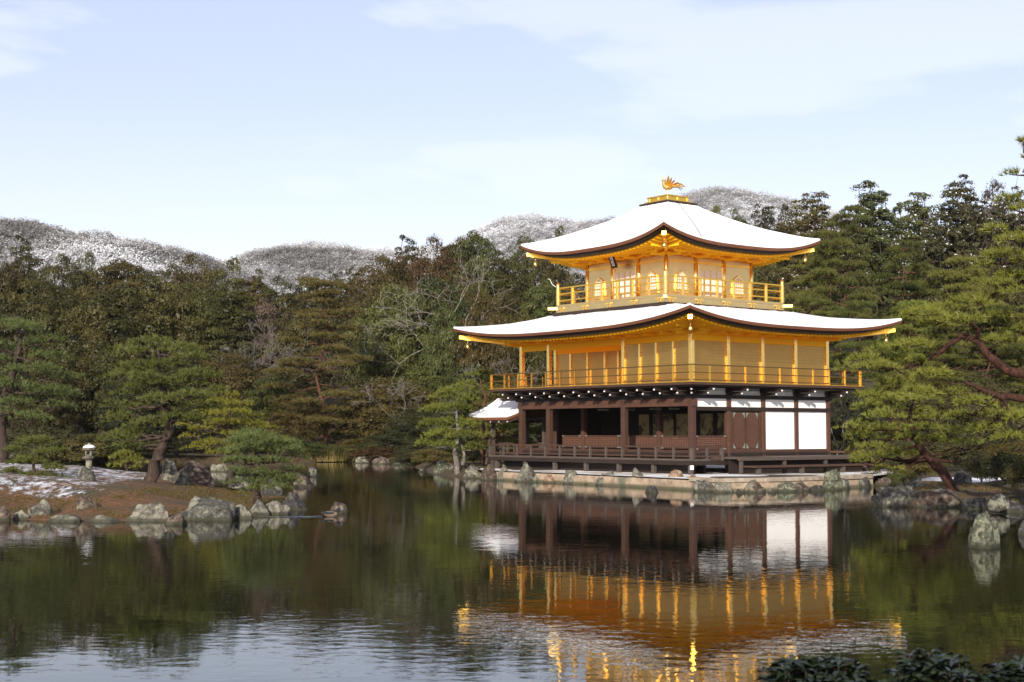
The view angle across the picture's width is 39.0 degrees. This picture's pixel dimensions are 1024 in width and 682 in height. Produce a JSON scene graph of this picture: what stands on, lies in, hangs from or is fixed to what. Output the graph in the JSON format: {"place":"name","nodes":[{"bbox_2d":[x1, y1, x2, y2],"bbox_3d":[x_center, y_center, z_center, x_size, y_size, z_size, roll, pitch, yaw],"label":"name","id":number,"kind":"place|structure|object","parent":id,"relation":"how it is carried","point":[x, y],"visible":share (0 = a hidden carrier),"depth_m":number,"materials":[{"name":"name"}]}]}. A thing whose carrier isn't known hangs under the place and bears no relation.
{"place":"outdoors","nodes":[
{"label":"outdoors","id":0,"kind":"place"},
{"bbox_2d":[0,463,283,520],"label":"island","id":1,"kind":"structure","parent":0,"point":[107,485],"depth_m":39.30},
{"bbox_2d":[0,432,74,477],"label":"pine tree","id":2,"kind":"object","parent":1,"relation":"on","point":[32,458],"visible":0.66,"depth_m":42.30,"materials":[{"name":"green plant"}]},
{"bbox_2d":[0,312,87,462],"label":"pine tree","id":3,"kind":"object","parent":1,"relation":"on","point":[10,381],"visible":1,"depth_m":54.64,"materials":[{"name":"green plant"}]},
{"bbox_2d":[1,483,285,518],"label":"grass","id":4,"kind":"structure","parent":1,"relation":"on","point":[228,494],"depth_m":41.27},
{"bbox_2d":[125,502,168,521],"bbox_3d":[-8.833,4.311,35.205,1.185,0.790,0.896,0,-4,0],"label":"rock","id":5,"kind":"object","parent":1,"relation":"on","point":[155,512],"visible":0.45,"depth_m":35.02,"materials":[{"name":"stone"}]},
{"bbox_2d":[96,331,230,482],"bbox_3d":[-10.686,2.102,44.538,4.303,5.016,3.981,0,-4,0],"label":"pine tree","id":6,"kind":"object","parent":1,"relation":"on","point":[150,377],"visible":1,"depth_m":44.23,"materials":[{"name":"green plant"}]},
{"bbox_2d":[179,460,214,486],"bbox_3d":[-10.771,4.653,48.819,1.445,1.240,1.007,0,-4,0],"label":"rock","id":7,"kind":"object","parent":1,"relation":"on","point":[196,472],"visible":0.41,"depth_m":48.64,"materials":[{"name":"brown stone"}]},
{"bbox_2d":[179,495,235,520],"bbox_3d":[-7.518,4.313,35.600,1.461,0.992,0.979,0,-4,0],"label":"rock","id":8,"kind":"object","parent":1,"relation":"on","point":[200,508],"visible":0.47,"depth_m":35.34,"materials":[{"name":"grey stone"}]},
{"bbox_2d":[175,389,287,483],"bbox_3d":[-11.539,4.391,59.908,4.556,5.008,3.485,-2,-4,30],"label":"pine tree","id":9,"kind":"object","parent":1,"relation":"on","point":[230,409],"visible":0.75,"depth_m":59.66,"materials":[{"name":"green plant"}]},
{"bbox_2d":[212,426,309,504],"bbox_3d":[-7.277,3.723,41.811,3.259,2.578,2.495,-3,-5,40],"label":"pine tree","id":10,"kind":"object","parent":1,"relation":"on","point":[255,471],"visible":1,"depth_m":41.49,"materials":[{"name":"green plant"}]},
{"bbox_2d":[0,227,284,305],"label":"hill","id":11,"kind":"structure","parent":0,"point":[154,261],"depth_m":390.69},
{"bbox_2d":[0,216,309,307],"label":"snowy wood","id":12,"kind":"object","parent":11,"relation":"on","point":[43,235],"visible":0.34,"depth_m":395.05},
{"bbox_2d":[235,252,427,296],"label":"hill","id":13,"kind":"structure","parent":0,"point":[285,270],"depth_m":524.97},
{"bbox_2d":[220,243,442,301],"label":"snowy wood","id":14,"kind":"object","parent":13,"relation":"on","point":[345,255],"visible":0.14,"depth_m":535.30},
{"bbox_2d":[0,461,1023,681],"bbox_3d":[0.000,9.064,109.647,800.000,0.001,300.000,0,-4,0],"label":"water","id":15,"kind":"structure","parent":0,"point":[402,574],"depth_m":20.19,"materials":[{"name":"green liquid"}]},
{"bbox_2d":[967,510,1000,548],"bbox_3d":[8.813,3.764,27.067,0.512,1.199,0.601,-4,-5,45],"label":"rock","id":16,"kind":"object","parent":15,"relation":"in","point":[984,532],"visible":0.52,"depth_m":26.88,"materials":[{"name":"grey stone"}]},
{"bbox_2d":[0,0,1023,260],"label":"sky","id":17,"kind":"structure","parent":0,"point":[221,129],"materials":[{"name":"blue"}]},
{"bbox_2d":[6,299,1023,508],"bbox_3d":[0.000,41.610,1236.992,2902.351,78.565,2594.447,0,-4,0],"label":"ground","id":18,"kind":"structure","parent":0,"point":[202,458],"depth_m":101.95,"materials":[{"name":"soil"}]},
{"bbox_2d":[0,234,44,317],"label":"cypress tree","id":19,"kind":"object","parent":18,"relation":"on","point":[15,272],"visible":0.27,"depth_m":152.14,"materials":[{"name":"green plant"}]},
{"bbox_2d":[0,267,72,379],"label":"broadleaf tree","id":20,"kind":"object","parent":18,"relation":"on","point":[26,296],"visible":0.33,"depth_m":132.75,"materials":[{"name":"green plant"}]},
{"bbox_2d":[9,361,93,439],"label":"broadleaf tree","id":21,"kind":"object","parent":18,"relation":"on","point":[63,419],"visible":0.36,"depth_m":111.26,"materials":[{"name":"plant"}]},
{"bbox_2d":[6,425,101,461],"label":"shrub","id":22,"kind":"object","parent":18,"relation":"on","point":[53,434],"visible":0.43,"depth_m":103.49,"materials":[{"name":"green plant"}]},
{"bbox_2d":[23,252,85,310],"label":"broadleaf tree","id":23,"kind":"object","parent":18,"relation":"on","point":[74,282],"visible":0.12,"depth_m":149.98,"materials":[{"name":"green plant"}]},
{"bbox_2d":[27,291,106,379],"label":"broadleaf tree","id":24,"kind":"object","parent":18,"relation":"on","point":[69,310],"visible":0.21,"depth_m":130.75,"materials":[{"name":"green plant"}]},
{"bbox_2d":[57,251,106,294],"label":"broadleaf tree","id":25,"kind":"object","parent":18,"relation":"on","point":[86,272],"visible":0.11,"depth_m":155.07,"materials":[{"name":"green plant"}]},
{"bbox_2d":[45,338,130,439],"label":"broadleaf tree","id":26,"kind":"object","parent":18,"relation":"on","point":[97,366],"visible":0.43,"depth_m":114.92,"materials":[{"name":"green plant"}]},
{"bbox_2d":[45,433,138,461],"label":"shrub","id":27,"kind":"object","parent":18,"relation":"on","point":[77,445],"visible":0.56,"depth_m":103.25,"materials":[{"name":"green plant"}]},
{"bbox_2d":[51,282,175,430],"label":"broadleaf tree","id":28,"kind":"object","parent":18,"relation":"on","point":[117,329],"visible":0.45,"depth_m":126.52,"materials":[{"name":"green plant"}]},
{"bbox_2d":[62,258,179,328],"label":"broadleaf tree","id":29,"kind":"object","parent":18,"relation":"on","point":[110,278],"visible":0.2,"depth_m":145.43,"materials":[{"name":"green plant"}]},
{"bbox_2d":[87,375,172,438],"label":"broadleaf tree","id":30,"kind":"object","parent":18,"relation":"on","point":[113,425],"visible":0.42,"depth_m":110.62,"materials":[{"name":"green plant"}]},
{"bbox_2d":[120,273,214,383],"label":"broadleaf tree","id":31,"kind":"object","parent":18,"relation":"on","point":[182,306],"visible":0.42,"depth_m":128.90,"materials":[{"name":"green plant"}]},
{"bbox_2d":[134,357,227,442],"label":"broadleaf tree","id":32,"kind":"object","parent":18,"relation":"on","point":[179,429],"visible":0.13,"depth_m":115.01,"materials":[{"name":"green plant"}]},
{"bbox_2d":[164,252,225,323],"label":"broadleaf tree","id":33,"kind":"object","parent":18,"relation":"on","point":[178,275],"visible":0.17,"depth_m":151.69,"materials":[{"name":"green plant"}]},
{"bbox_2d":[164,282,234,382],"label":"broadleaf tree","id":34,"kind":"object","parent":18,"relation":"on","point":[210,298],"visible":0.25,"depth_m":130.67,"materials":[{"name":"green plant"}]},
{"bbox_2d":[188,256,255,317],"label":"broadleaf tree","id":35,"kind":"object","parent":18,"relation":"on","point":[221,272],"visible":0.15,"depth_m":149.74,"materials":[{"name":"green plant"}]},
{"bbox_2d":[180,351,272,438],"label":"broadleaf tree","id":36,"kind":"object","parent":18,"relation":"on","point":[239,383],"visible":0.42,"depth_m":115.81,"materials":[{"name":"green plant"}]},
{"bbox_2d":[196,282,275,386],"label":"cypress tree","id":37,"kind":"object","parent":18,"relation":"on","point":[233,330],"visible":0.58,"depth_m":129.37,"materials":[{"name":"green plant"}]},
{"bbox_2d":[238,269,280,317],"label":"cypress tree","id":38,"kind":"object","parent":18,"relation":"on","point":[255,284],"visible":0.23,"depth_m":149.94,"materials":[{"name":"green plant"}]},
{"bbox_2d":[241,296,292,398],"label":"broadleaf tree","id":39,"kind":"object","parent":18,"relation":"on","point":[260,309],"visible":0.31,"depth_m":131.34,"materials":[{"name":"green plant"}]},
{"bbox_2d":[234,374,306,453],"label":"broadleaf tree","id":40,"kind":"object","parent":18,"relation":"on","point":[260,398],"visible":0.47,"depth_m":112.06,"materials":[{"name":"green plant"}]},
{"bbox_2d":[213,318,346,388],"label":"bare tree","id":41,"kind":"object","parent":18,"relation":"on","point":[281,356],"visible":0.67,"depth_m":119.01,"materials":[{"name":"plant"}]},
{"bbox_2d":[254,273,314,348],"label":"broadleaf tree","id":42,"kind":"object","parent":18,"relation":"on","point":[290,296],"visible":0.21,"depth_m":149.58,"materials":[{"name":"green plant"}]},
{"bbox_2d":[262,390,338,444],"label":"broadleaf tree","id":43,"kind":"object","parent":18,"relation":"on","point":[294,425],"visible":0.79,"depth_m":108.84,"materials":[{"name":"green plant"}]},
{"bbox_2d":[256,297,349,400],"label":"broadleaf tree","id":44,"kind":"object","parent":18,"relation":"on","point":[294,332],"visible":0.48,"depth_m":128.92,"materials":[{"name":"green plant"}]},
{"bbox_2d":[253,276,384,444],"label":"pine tree","id":45,"kind":"object","parent":18,"relation":"on","point":[316,314],"visible":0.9,"depth_m":109.71,"materials":[{"name":"green plant"}]},
{"bbox_2d":[324,291,381,389],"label":"broadleaf tree","id":46,"kind":"object","parent":18,"relation":"on","point":[346,322],"visible":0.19,"depth_m":132.99,"materials":[{"name":"green plant"}]},
{"bbox_2d":[337,253,414,342],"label":"broadleaf tree","id":47,"kind":"object","parent":18,"relation":"on","point":[372,284],"visible":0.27,"depth_m":151.48,"materials":[{"name":"green plant"}]},
{"bbox_2d":[353,432,417,455],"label":"shrub","id":48,"kind":"object","parent":18,"relation":"on","point":[394,443],"visible":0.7,"depth_m":102.99,"materials":[{"name":"green plant"}]},
{"bbox_2d":[330,375,442,440],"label":"broadleaf tree","id":49,"kind":"object","parent":18,"relation":"on","point":[372,412],"visible":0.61,"depth_m":109.33,"materials":[{"name":"green plant"}]},
{"bbox_2d":[341,281,436,400],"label":"broadleaf tree","id":50,"kind":"object","parent":18,"relation":"on","point":[391,347],"visible":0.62,"depth_m":122.78,"materials":[{"name":"green plant"}]},
{"bbox_2d":[381,234,431,314],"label":"tree","id":51,"kind":"object","parent":18,"relation":"on","point":[408,257],"visible":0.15,"depth_m":154.34,"materials":[{"name":"green plant"}]},
{"bbox_2d":[378,406,449,446],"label":"broadleaf tree","id":52,"kind":"object","parent":18,"relation":"on","point":[407,426],"visible":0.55,"depth_m":104.89,"materials":[{"name":"green plant"}]},
{"bbox_2d":[378,363,458,437],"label":"broadleaf tree","id":53,"kind":"object","parent":18,"relation":"on","point":[420,373],"visible":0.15,"depth_m":114.53,"materials":[{"name":"green plant"}]},
{"bbox_2d":[392,233,463,344],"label":"broadleaf tree","id":54,"kind":"object","parent":18,"relation":"on","point":[416,272],"visible":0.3,"depth_m":149.47,"materials":[{"name":"green plant"}]},
{"bbox_2d":[346,257,520,446],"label":"bare tree","id":55,"kind":"object","parent":18,"relation":"on","point":[423,323],"visible":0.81,"depth_m":120.08,"materials":[{"name":"brown plant"}]},
{"bbox_2d":[389,273,485,384],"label":"broadleaf tree","id":56,"kind":"object","parent":18,"relation":"on","point":[433,303],"visible":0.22,"depth_m":129.57,"materials":[{"name":"green plant"}]},
{"bbox_2d":[416,302,465,424],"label":"broadleaf tree","id":57,"kind":"object","parent":18,"relation":"on","point":[440,347],"visible":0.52,"depth_m":115.46,"materials":[{"name":"green plant"}]},
{"bbox_2d":[414,382,493,474],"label":"pine tree","id":58,"kind":"object","parent":18,"relation":"on","point":[459,435],"visible":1,"depth_m":70.71,"materials":[{"name":"green plant"}]},
{"bbox_2d":[421,363,505,446],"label":"broadleaf tree","id":59,"kind":"object","parent":18,"relation":"on","point":[465,413],"visible":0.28,"depth_m":111.07,"materials":[{"name":"green plant"}]},
{"bbox_2d":[440,229,508,311],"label":"broadleaf tree","id":60,"kind":"object","parent":18,"relation":"on","point":[467,244],"visible":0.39,"depth_m":149.53,"materials":[{"name":"green plant"}]},
{"bbox_2d":[449,292,516,450],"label":"broadleaf tree","id":61,"kind":"object","parent":18,"relation":"on","point":[484,354],"visible":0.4,"depth_m":114.47,"materials":[{"name":"green plant"}]},
{"bbox_2d":[458,369,541,465],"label":"pine tree","id":62,"kind":"object","parent":18,"relation":"on","point":[507,426],"visible":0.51,"depth_m":74.10,"materials":[{"name":"green plant"}]},
{"bbox_2d":[465,372,534,446],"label":"broadleaf tree","id":63,"kind":"object","parent":18,"relation":"on","point":[479,403],"visible":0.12,"depth_m":107.08,"materials":[{"name":"green plant"}]},
{"bbox_2d":[472,288,546,386],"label":"broadleaf tree","id":64,"kind":"object","parent":18,"relation":"on","point":[508,314],"visible":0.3,"depth_m":129.09,"materials":[{"name":"green plant"}]},
{"bbox_2d":[480,249,540,316],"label":"broadleaf tree","id":65,"kind":"object","parent":18,"relation":"on","point":[513,282],"visible":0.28,"depth_m":149.69,"materials":[{"name":"green plant"}]},
{"bbox_2d":[505,232,556,317],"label":"broadleaf tree","id":66,"kind":"object","parent":18,"relation":"on","point":[525,265],"visible":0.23,"depth_m":156.18,"materials":[{"name":"green plant"}]},
{"bbox_2d":[517,279,567,386],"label":"broadleaf tree","id":67,"kind":"object","parent":18,"relation":"on","point":[542,305],"visible":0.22,"depth_m":133.56,"materials":[{"name":"green plant"}]},
{"bbox_2d":[528,224,577,314],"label":"broadleaf tree","id":68,"kind":"object","parent":18,"relation":"on","point":[557,273],"visible":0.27,"depth_m":155.93,"materials":[{"name":"green plant"}]},
{"bbox_2d":[478,465,892,491],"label":"stone terrace","id":69,"kind":"structure","parent":18,"relation":"on","point":[768,483],"depth_m":56.65,"materials":[{"name":"stone"}]},
{"bbox_2d":[453,175,902,474],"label":"golden pavilion","id":70,"kind":"structure","parent":69,"relation":"on","point":[671,343],"depth_m":64.48,"materials":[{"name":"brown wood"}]},
{"bbox_2d":[468,398,545,466],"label":"annex porch","id":71,"kind":"object","parent":70,"relation":"attached to","point":[498,410],"visible":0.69,"depth_m":71.51,"materials":[{"name":"brown wood"}]},
{"bbox_2d":[731,411,761,449],"bbox_3d":[10.055,3.852,62.296,1.900,1.650,0.110,3,-5,-37],"label":"door","id":72,"kind":"structure","parent":70,"relation":"in","point":[745,425],"depth_m":62.29,"materials":[{"name":"red wood"}]},
{"bbox_2d":[753,262,799,311],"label":"broadleaf tree","id":73,"kind":"object","parent":18,"relation":"on","point":[762,274],"visible":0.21,"depth_m":117.63,"materials":[{"name":"green plant"}]},
{"bbox_2d":[755,655,824,681],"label":"leafy bush","id":74,"kind":"object","parent":18,"relation":"on","point":[792,669],"visible":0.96,"depth_m":9.10,"materials":[{"name":"green plant"}]},
{"bbox_2d":[769,191,851,314],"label":"cypress tree","id":75,"kind":"object","parent":18,"relation":"on","point":[807,229],"visible":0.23,"depth_m":142.03,"materials":[{"name":"green plant"}]},
{"bbox_2d":[784,253,845,350],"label":"pine tree","id":76,"kind":"object","parent":18,"relation":"on","point":[802,282],"visible":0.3,"depth_m":111.31,"materials":[{"name":"green plant"}]},
{"bbox_2d":[793,229,880,397],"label":"pine tree","id":77,"kind":"object","parent":18,"relation":"on","point":[830,261],"visible":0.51,"depth_m":103.88,"materials":[{"name":"green plant"}]},
{"bbox_2d":[803,653,879,681],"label":"leafy bush","id":78,"kind":"object","parent":18,"relation":"on","point":[828,669],"visible":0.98,"depth_m":8.85,"materials":[{"name":"green plant"}]},
{"bbox_2d":[810,204,877,350],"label":"pine tree","id":79,"kind":"object","parent":18,"relation":"on","point":[846,223],"visible":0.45,"depth_m":127.37,"materials":[{"name":"green plant"}]},
{"bbox_2d":[827,376,881,445],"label":"broadleaf tree","id":80,"kind":"object","parent":18,"relation":"on","point":[837,418],"visible":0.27,"depth_m":79.38,"materials":[{"name":"green plant"}]},
{"bbox_2d":[820,300,904,449],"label":"pine tree","id":81,"kind":"object","parent":18,"relation":"on","point":[854,313],"visible":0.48,"depth_m":87.64,"materials":[{"name":"green plant"}]},
{"bbox_2d":[827,180,920,339],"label":"cypress tree","id":82,"kind":"object","parent":18,"relation":"on","point":[877,240],"visible":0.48,"depth_m":135.46,"materials":[{"name":"green plant"}]},
{"bbox_2d":[854,369,928,461],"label":"pine tree","id":83,"kind":"object","parent":18,"relation":"on","point":[894,373],"visible":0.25,"depth_m":75.20,"materials":[{"name":"green plant"}]},
{"bbox_2d":[871,485,913,506],"bbox_3d":[11.133,4.719,42.136,1.129,1.064,1.247,-4,-5,45],"label":"rock","id":84,"kind":"object","parent":18,"relation":"on","point":[896,496],"visible":0.47,"depth_m":41.73,"materials":[{"name":"grey stone"}]},
{"bbox_2d":[853,239,960,444],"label":"pine tree","id":85,"kind":"object","parent":18,"relation":"on","point":[885,286],"visible":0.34,"depth_m":99.08,"materials":[{"name":"green plant"}]},
{"bbox_2d":[832,389,985,491],"bbox_3d":[11.845,3.088,42.821,3.646,3.391,4.870,-3,-5,40],"label":"pine tree","id":86,"kind":"object","parent":18,"relation":"on","point":[905,433],"visible":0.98,"depth_m":42.62,"materials":[{"name":"green plant"}]},
{"bbox_2d":[863,299,955,444],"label":"pine tree","id":87,"kind":"object","parent":18,"relation":"on","point":[907,329],"visible":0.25,"depth_m":89.42,"materials":[{"name":"green plant"}]},
{"bbox_2d":[887,192,944,334],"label":"cypress tree","id":88,"kind":"object","parent":18,"relation":"on","point":[919,212],"visible":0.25,"depth_m":140.22,"materials":[{"name":"green plant"}]},
{"bbox_2d":[883,266,956,436],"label":"pine tree","id":89,"kind":"object","parent":18,"relation":"on","point":[932,291],"visible":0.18,"depth_m":102.43,"materials":[{"name":"green plant"}]},
{"bbox_2d":[872,437,969,471],"bbox_3d":[17.997,5.137,63.813,4.037,1.897,4.055,-2,-4,30],"label":"shrub","id":90,"kind":"object","parent":18,"relation":"on","point":[934,448],"visible":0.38,"depth_m":63.23,"materials":[{"name":"green plant"}]},
{"bbox_2d":[832,135,1023,440],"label":"pine tree","id":91,"kind":"object","parent":18,"relation":"on","point":[999,278],"visible":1,"depth_m":34.01,"materials":[{"name":"green plant"}]},
{"bbox_2d":[894,366,970,444],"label":"pine tree","id":92,"kind":"object","parent":18,"relation":"on","point":[935,381],"visible":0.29,"depth_m":71.75,"materials":[{"name":"green plant"}]},
{"bbox_2d":[907,488,961,507],"bbox_3d":[12.206,4.711,41.799,1.813,0.921,1.323,0,-4,0],"label":"rock","id":93,"kind":"object","parent":18,"relation":"on","point":[942,498],"visible":0.46,"depth_m":41.37,"materials":[{"name":"brown stone"}]},
{"bbox_2d":[899,310,986,443],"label":"pine tree","id":94,"kind":"object","parent":18,"relation":"on","point":[940,333],"visible":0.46,"depth_m":85.48,"materials":[{"name":"green plant"}]},
{"bbox_2d":[877,647,1023,681],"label":"leafy bush","id":95,"kind":"object","parent":18,"relation":"on","point":[938,666],"visible":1,"depth_m":8.68,"materials":[{"name":"green plant"}]},
{"bbox_2d":[912,478,1023,503],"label":"grass","id":96,"kind":"structure","parent":18,"relation":"on","point":[969,486],"depth_m":43.88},
{"bbox_2d":[913,173,1023,369],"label":"cypress tree","id":97,"kind":"object","parent":18,"relation":"on","point":[964,236],"visible":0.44,"depth_m":131.76,"materials":[{"name":"green plant"}]},
{"bbox_2d":[940,436,1004,467],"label":"shrub","id":98,"kind":"object","parent":18,"relation":"on","point":[972,449],"visible":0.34,"depth_m":65.32,"materials":[{"name":"green plant"}]},
{"bbox_2d":[926,255,1020,370],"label":"pine tree","id":99,"kind":"object","parent":18,"relation":"on","point":[959,274],"visible":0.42,"depth_m":100.14,"materials":[{"name":"green plant"}]},
{"bbox_2d":[936,372,1023,451],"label":"broadleaf tree","id":100,"kind":"object","parent":18,"relation":"on","point":[987,433],"visible":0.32,"depth_m":69.19,"materials":[{"name":"green plant"}]},
{"bbox_2d":[937,303,1023,422],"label":"pine tree","id":101,"kind":"object","parent":18,"relation":"on","point":[999,348],"visible":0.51,"depth_m":87.65,"materials":[{"name":"green plant"}]},
{"bbox_2d":[958,240,1023,430],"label":"broadleaf tree","id":102,"kind":"object","parent":18,"relation":"on","point":[1017,301],"visible":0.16,"depth_m":103.58,"materials":[{"name":"green plant"}]},
{"bbox_2d":[970,451,1023,484],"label":"shrub","id":103,"kind":"object","parent":18,"relation":"on","point":[996,470],"visible":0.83,"depth_m":45.65,"materials":[{"name":"green plant"}]},
{"bbox_2d":[983,185,1023,327],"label":"cypress tree","id":104,"kind":"object","parent":18,"relation":"on","point":[1012,220],"visible":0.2,"depth_m":136.30,"materials":[{"name":"green plant"}]},
{"bbox_2d":[311,191,894,297],"bbox_3d":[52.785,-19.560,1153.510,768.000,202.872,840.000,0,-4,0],"label":"hill","id":105,"kind":"structure","parent":0,"point":[539,238],"depth_m":1063.20,"materials":[{"name":"snow"}]},
{"bbox_2d":[269,184,902,293],"bbox_3d":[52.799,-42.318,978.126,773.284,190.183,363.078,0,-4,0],"label":"snowy wood","id":106,"kind":"object","parent":105,"relation":"on","point":[735,191],"visible":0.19,"depth_m":1102.68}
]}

